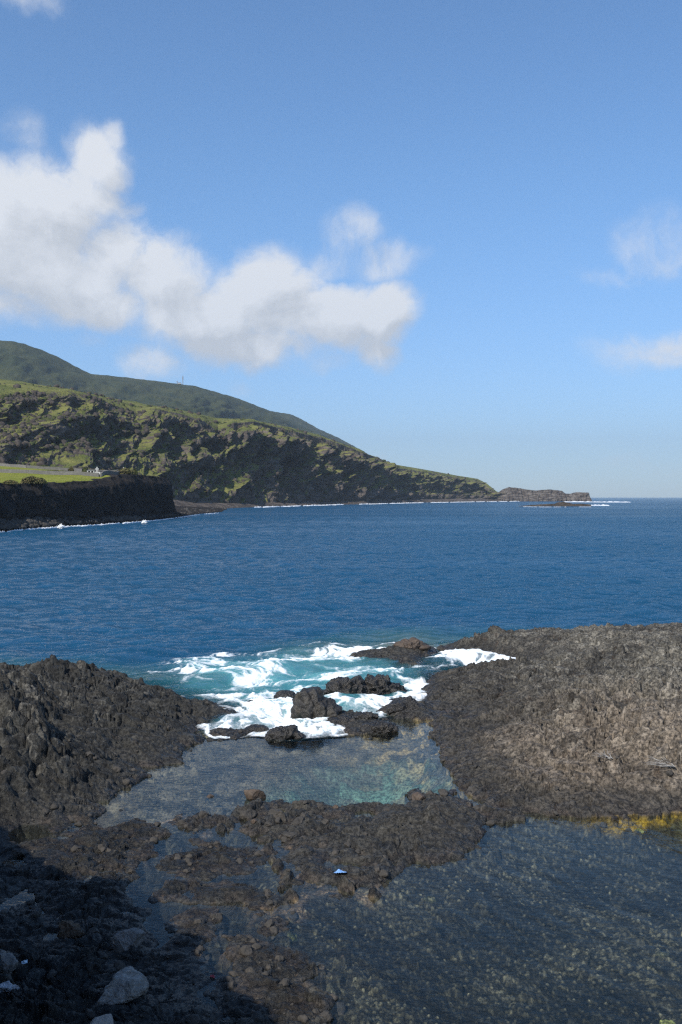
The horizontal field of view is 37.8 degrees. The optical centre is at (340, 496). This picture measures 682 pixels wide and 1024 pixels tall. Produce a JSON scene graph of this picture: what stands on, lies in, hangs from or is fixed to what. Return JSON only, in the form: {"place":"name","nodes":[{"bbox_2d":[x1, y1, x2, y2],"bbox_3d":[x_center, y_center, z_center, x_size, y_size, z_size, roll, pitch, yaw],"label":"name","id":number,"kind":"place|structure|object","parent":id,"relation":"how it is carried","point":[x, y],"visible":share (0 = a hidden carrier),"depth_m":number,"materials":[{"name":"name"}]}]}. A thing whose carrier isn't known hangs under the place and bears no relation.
{"place":"outdoors","nodes":[
{"label":"outdoors","id":0,"kind":"place"},
{"bbox_2d":[0,466,223,531],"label":"sea cliff platform","id":1,"kind":"structure","parent":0,"point":[77,497],"depth_m":298.10,"materials":[{"name":"black stone"}]},
{"bbox_2d":[3,480,19,484],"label":"bush","id":2,"kind":"object","parent":1,"relation":"on","point":[11,482],"visible":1,"depth_m":247.94,"materials":[{"name":"green plant"}]},
{"bbox_2d":[20,476,45,483],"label":"bush","id":3,"kind":"object","parent":1,"relation":"on","point":[32,479],"visible":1,"depth_m":263.61,"materials":[{"name":"green plant"}]},
{"bbox_2d":[0,469,98,476],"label":"stone wall","id":4,"kind":"structure","parent":1,"relation":"on","point":[49,472],"depth_m":318.28,"materials":[{"name":"grey stone"}]},
{"bbox_2d":[0,463,115,471],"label":"stone wall","id":5,"kind":"structure","parent":1,"relation":"on","point":[36,467],"depth_m":354.44,"materials":[{"name":"grey stone"}]},
{"bbox_2d":[100,470,120,476],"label":"stone wall","id":6,"kind":"structure","parent":1,"relation":"on","point":[109,472],"depth_m":324.94,"materials":[{"name":"grey stone"}]},
{"bbox_2d":[0,507,226,529],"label":"beach boulders","id":7,"kind":"object","parent":1,"relation":"on","point":[26,522],"visible":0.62,"depth_m":260.45,"materials":[{"name":"grey stone"}]},
{"bbox_2d":[115,468,135,474],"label":"bush","id":8,"kind":"object","parent":1,"relation":"on","point":[126,471],"visible":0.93,"depth_m":336.17,"materials":[{"name":"green plant"}]},
{"bbox_2d":[0,340,339,442],"bbox_3d":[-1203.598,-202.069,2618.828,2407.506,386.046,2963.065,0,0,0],"label":"mountain","id":9,"kind":"structure","parent":0,"point":[23,362],"depth_m":2444.51,"materials":[{"name":"green plant"}]},
{"bbox_2d":[0,379,506,507],"bbox_3d":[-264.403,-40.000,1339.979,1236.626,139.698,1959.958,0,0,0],"label":"coastal hillside","id":10,"kind":"structure","parent":0,"point":[157,417],"depth_m":826.75,"materials":[{"name":"green plant"}]},
{"bbox_2d":[0,384,493,502],"bbox_3d":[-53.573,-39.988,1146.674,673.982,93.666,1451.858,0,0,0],"label":"scrub","id":11,"kind":"object","parent":10,"relation":"on","point":[82,432],"visible":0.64,"depth_m":682.28,"materials":[{"name":"green plant"}]},
{"bbox_2d":[0,383,494,502],"bbox_3d":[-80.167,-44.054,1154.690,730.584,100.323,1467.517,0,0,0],"label":"slope rocks","id":12,"kind":"object","parent":10,"relation":"on","point":[19,443],"visible":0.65,"depth_m":668.46,"materials":[{"name":"black stone"}]},
{"bbox_2d":[271,411,368,454],"bbox_3d":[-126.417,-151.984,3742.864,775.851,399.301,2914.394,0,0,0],"label":"mountain","id":13,"kind":"structure","parent":0,"point":[298,421],"depth_m":4069.22,"materials":[{"name":"green plant"}]},
{"bbox_2d":[0,622,681,1023],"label":"lava shore","id":14,"kind":"structure","parent":0,"point":[518,912],"depth_m":23.28,"materials":[{"name":"grey stone"}]},
{"bbox_2d":[0,949,17,973],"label":"stone block","id":15,"kind":"object","parent":14,"relation":"on","point":[8,963],"depth_m":16.17,"materials":[{"name":"grey stone"}]},
{"bbox_2d":[0,981,19,993],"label":"stone block","id":16,"kind":"object","parent":14,"relation":"on","point":[7,986],"depth_m":15.46,"materials":[{"name":"grey stone"}]},
{"bbox_2d":[57,920,84,938],"bbox_3d":[-4.865,7.913,18.155,0.526,0.357,0.451,0,0,39],"label":"stone block","id":17,"kind":"object","parent":14,"relation":"on","point":[70,929],"depth_m":18.04,"materials":[{"name":"grey stone"}]},
{"bbox_2d":[90,1014,113,1023],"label":"stone block","id":18,"kind":"object","parent":14,"relation":"on","point":[106,1019],"depth_m":14.67,"materials":[{"name":"grey stone"}]},
{"bbox_2d":[97,966,148,1004],"bbox_3d":[-3.434,7.726,15.659,0.722,0.455,0.633,0,0,18],"label":"stone block","id":19,"kind":"object","parent":14,"relation":"on","point":[125,985],"depth_m":15.55,"materials":[{"name":"grey stone"}]},
{"bbox_2d":[110,927,144,950],"bbox_3d":[-3.748,7.779,17.526,0.481,0.387,0.525,0,0,30],"label":"stone block","id":20,"kind":"object","parent":14,"relation":"on","point":[127,938],"depth_m":17.38,"materials":[{"name":"grey stone"}]},
{"bbox_2d":[199,810,210,817],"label":"rock","id":21,"kind":"object","parent":14,"relation":"on","point":[202,813],"visible":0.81,"depth_m":24.60,"materials":[{"name":"grey stone"}]},
{"bbox_2d":[239,809,256,819],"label":"rock","id":22,"kind":"object","parent":14,"relation":"on","point":[247,814],"visible":0.82,"depth_m":24.75,"materials":[{"name":"grey stone"}]},
{"bbox_2d":[244,789,265,800],"bbox_3d":[-2.317,7.934,26.531,0.543,0.366,0.389,0,0,-29],"label":"rock","id":23,"kind":"object","parent":14,"relation":"on","point":[252,794],"visible":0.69,"depth_m":26.38,"materials":[{"name":"stone"}]},
{"bbox_2d":[244,724,268,732],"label":"boulder","id":24,"kind":"object","parent":14,"relation":"on","point":[257,728],"visible":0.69,"depth_m":33.97,"materials":[{"name":"grey stone"}]},
{"bbox_2d":[264,821,272,826],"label":"rock","id":25,"kind":"object","parent":14,"relation":"on","point":[267,823],"visible":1,"depth_m":23.78,"materials":[{"name":"grey stone"}]},
{"bbox_2d":[268,809,286,822],"bbox_3d":[-1.571,7.877,24.553,0.492,0.351,0.462,0,0,1],"label":"rock","id":26,"kind":"object","parent":14,"relation":"on","point":[276,813],"visible":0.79,"depth_m":24.38,"materials":[{"name":"grey stone"}]},
{"bbox_2d":[262,724,305,743],"bbox_3d":[-1.901,7.906,33.189,1.478,0.637,0.817,0,0,0],"label":"boulder","id":27,"kind":"object","parent":14,"relation":"on","point":[282,734],"visible":1,"depth_m":32.94,"materials":[{"name":"grey stone"}]},
{"bbox_2d":[273,690,295,698],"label":"boulder","id":28,"kind":"object","parent":14,"relation":"on","point":[285,693],"visible":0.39,"depth_m":39.02,"materials":[{"name":"grey stone"}]},
{"bbox_2d":[283,832,298,838],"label":"rock","id":29,"kind":"object","parent":14,"relation":"on","point":[291,835],"visible":1,"depth_m":23.08,"materials":[{"name":"grey stone"}]},
{"bbox_2d":[292,817,304,824],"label":"rock","id":30,"kind":"object","parent":14,"relation":"on","point":[297,820],"visible":0.56,"depth_m":24.00,"materials":[{"name":"grey stone"}]},
{"bbox_2d":[290,686,346,720],"bbox_3d":[-0.704,7.715,36.066,2.246,1.681,1.383,0,0,0],"label":"boulder","id":31,"kind":"object","parent":14,"relation":"on","point":[312,702],"visible":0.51,"depth_m":35.60,"materials":[{"name":"grey stone"}]},
{"bbox_2d":[317,803,324,809],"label":"rock","id":32,"kind":"object","parent":14,"relation":"on","point":[321,806],"visible":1,"depth_m":25.10,"materials":[{"name":"grey stone"}]},
{"bbox_2d":[325,715,352,725],"bbox_3d":[-0.036,7.893,35.009,1.078,0.417,0.772,0,0,6],"label":"boulder","id":33,"kind":"object","parent":14,"relation":"on","point":[341,720],"visible":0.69,"depth_m":34.78,"materials":[{"name":"grey stone"}]},
{"bbox_2d":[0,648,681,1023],"bbox_3d":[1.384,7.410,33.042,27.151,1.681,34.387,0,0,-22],"label":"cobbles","id":34,"kind":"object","parent":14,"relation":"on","point":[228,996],"visible":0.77,"depth_m":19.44,"materials":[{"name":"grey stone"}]},
{"bbox_2d":[323,675,370,694],"bbox_3d":[0.176,7.858,40.260,1.822,1.300,1.706,0,0,-42],"label":"boulder","id":35,"kind":"object","parent":14,"relation":"on","point":[352,685],"visible":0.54,"depth_m":39.83,"materials":[{"name":"grey stone"}]},
{"bbox_2d":[360,720,398,737],"bbox_3d":[1.309,7.925,34.014,1.318,0.652,0.789,0,0,-3],"label":"boulder","id":36,"kind":"object","parent":14,"relation":"on","point":[381,729],"visible":0.98,"depth_m":33.73,"materials":[{"name":"grey stone"}]},
{"bbox_2d":[364,674,406,704],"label":"boulder","id":37,"kind":"object","parent":14,"relation":"on","point":[379,684],"visible":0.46,"depth_m":40.28,"materials":[{"name":"grey stone"}]},
{"bbox_2d":[386,695,425,714],"bbox_3d":[2.412,7.757,36.833,1.499,0.821,1.022,0,0,0],"label":"boulder","id":38,"kind":"object","parent":14,"relation":"on","point":[409,703],"visible":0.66,"depth_m":36.60,"materials":[{"name":"grey stone"}]},
{"bbox_2d":[393,637,430,650],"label":"boulder","id":39,"kind":"object","parent":14,"relation":"on","point":[414,643],"visible":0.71,"depth_m":50.55,"materials":[{"name":"stone"}]},
{"bbox_2d":[412,792,425,799],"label":"rock","id":40,"kind":"object","parent":14,"relation":"on","point":[418,796],"visible":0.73,"depth_m":25.76,"materials":[{"name":"beige stone"}]},
{"bbox_2d":[438,789,448,795],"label":"rock","id":41,"kind":"object","parent":14,"relation":"on","point":[443,792],"visible":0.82,"depth_m":25.99,"materials":[{"name":"grey stone"}]},
{"bbox_2d":[486,820,494,825],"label":"rock","id":42,"kind":"object","parent":14,"relation":"on","point":[490,823],"visible":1,"depth_m":24.33,"materials":[{"name":"grey stone"}]},
{"bbox_2d":[592,751,612,758],"bbox_3d":[7.152,7.018,27.151,0.747,0.190,0.486,0,0,-24],"label":"driftwood","id":43,"kind":"object","parent":14,"relation":"on","point":[605,755],"visible":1,"depth_m":27.04,"materials":[{"name":"grey wood"}]},
{"bbox_2d":[645,758,674,766],"bbox_3d":[8.397,7.048,26.587,0.799,0.246,0.755,0,0,-20],"label":"driftwood","id":44,"kind":"object","parent":14,"relation":"on","point":[660,765],"visible":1,"depth_m":26.46,"materials":[{"name":"grey wood"}]},
{"bbox_2d":[0,498,681,738],"bbox_3d":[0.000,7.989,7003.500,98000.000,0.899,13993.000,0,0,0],"label":"sea","id":45,"kind":"structure","parent":0,"point":[259,607],"depth_m":87.07,"materials":[{"name":"liquid"}]},
{"bbox_2d":[0,513,216,532],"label":"surf","id":46,"kind":"structure","parent":45,"relation":"on","point":[96,524],"depth_m":276.71,"materials":[{"name":"white liquid"}]},
{"bbox_2d":[254,504,335,507],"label":"surf","id":47,"kind":"structure","parent":45,"relation":"on","point":[292,506],"depth_m":825.93,"materials":[{"name":"white liquid"}]},
{"bbox_2d":[353,711,378,719],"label":"boulder","id":48,"kind":"object","parent":45,"relation":"on","point":[364,715],"visible":0.7,"depth_m":35.02,"materials":[{"name":"grey stone"}]},
{"bbox_2d":[336,501,484,504],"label":"surf","id":49,"kind":"structure","parent":45,"relation":"on","point":[408,502],"depth_m":1304.20,"materials":[{"name":"white liquid"}]},
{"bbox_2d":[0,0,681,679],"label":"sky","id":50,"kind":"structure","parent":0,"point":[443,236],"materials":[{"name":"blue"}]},
{"bbox_2d":[495,487,591,500],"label":"headland","id":51,"kind":"structure","parent":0,"point":[516,494],"depth_m":1804.78,"materials":[{"name":"grey stone"}]},
{"bbox_2d":[525,502,590,505],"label":"islet","id":52,"kind":"object","parent":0,"point":[563,504],"visible":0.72,"depth_m":853.08,"materials":[{"name":"grey stone"}]},
{"bbox_2d":[563,501,618,501],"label":"surf","id":53,"kind":"structure","parent":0,"point":[588,501],"depth_m":1540.88,"materials":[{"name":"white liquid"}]}
]}

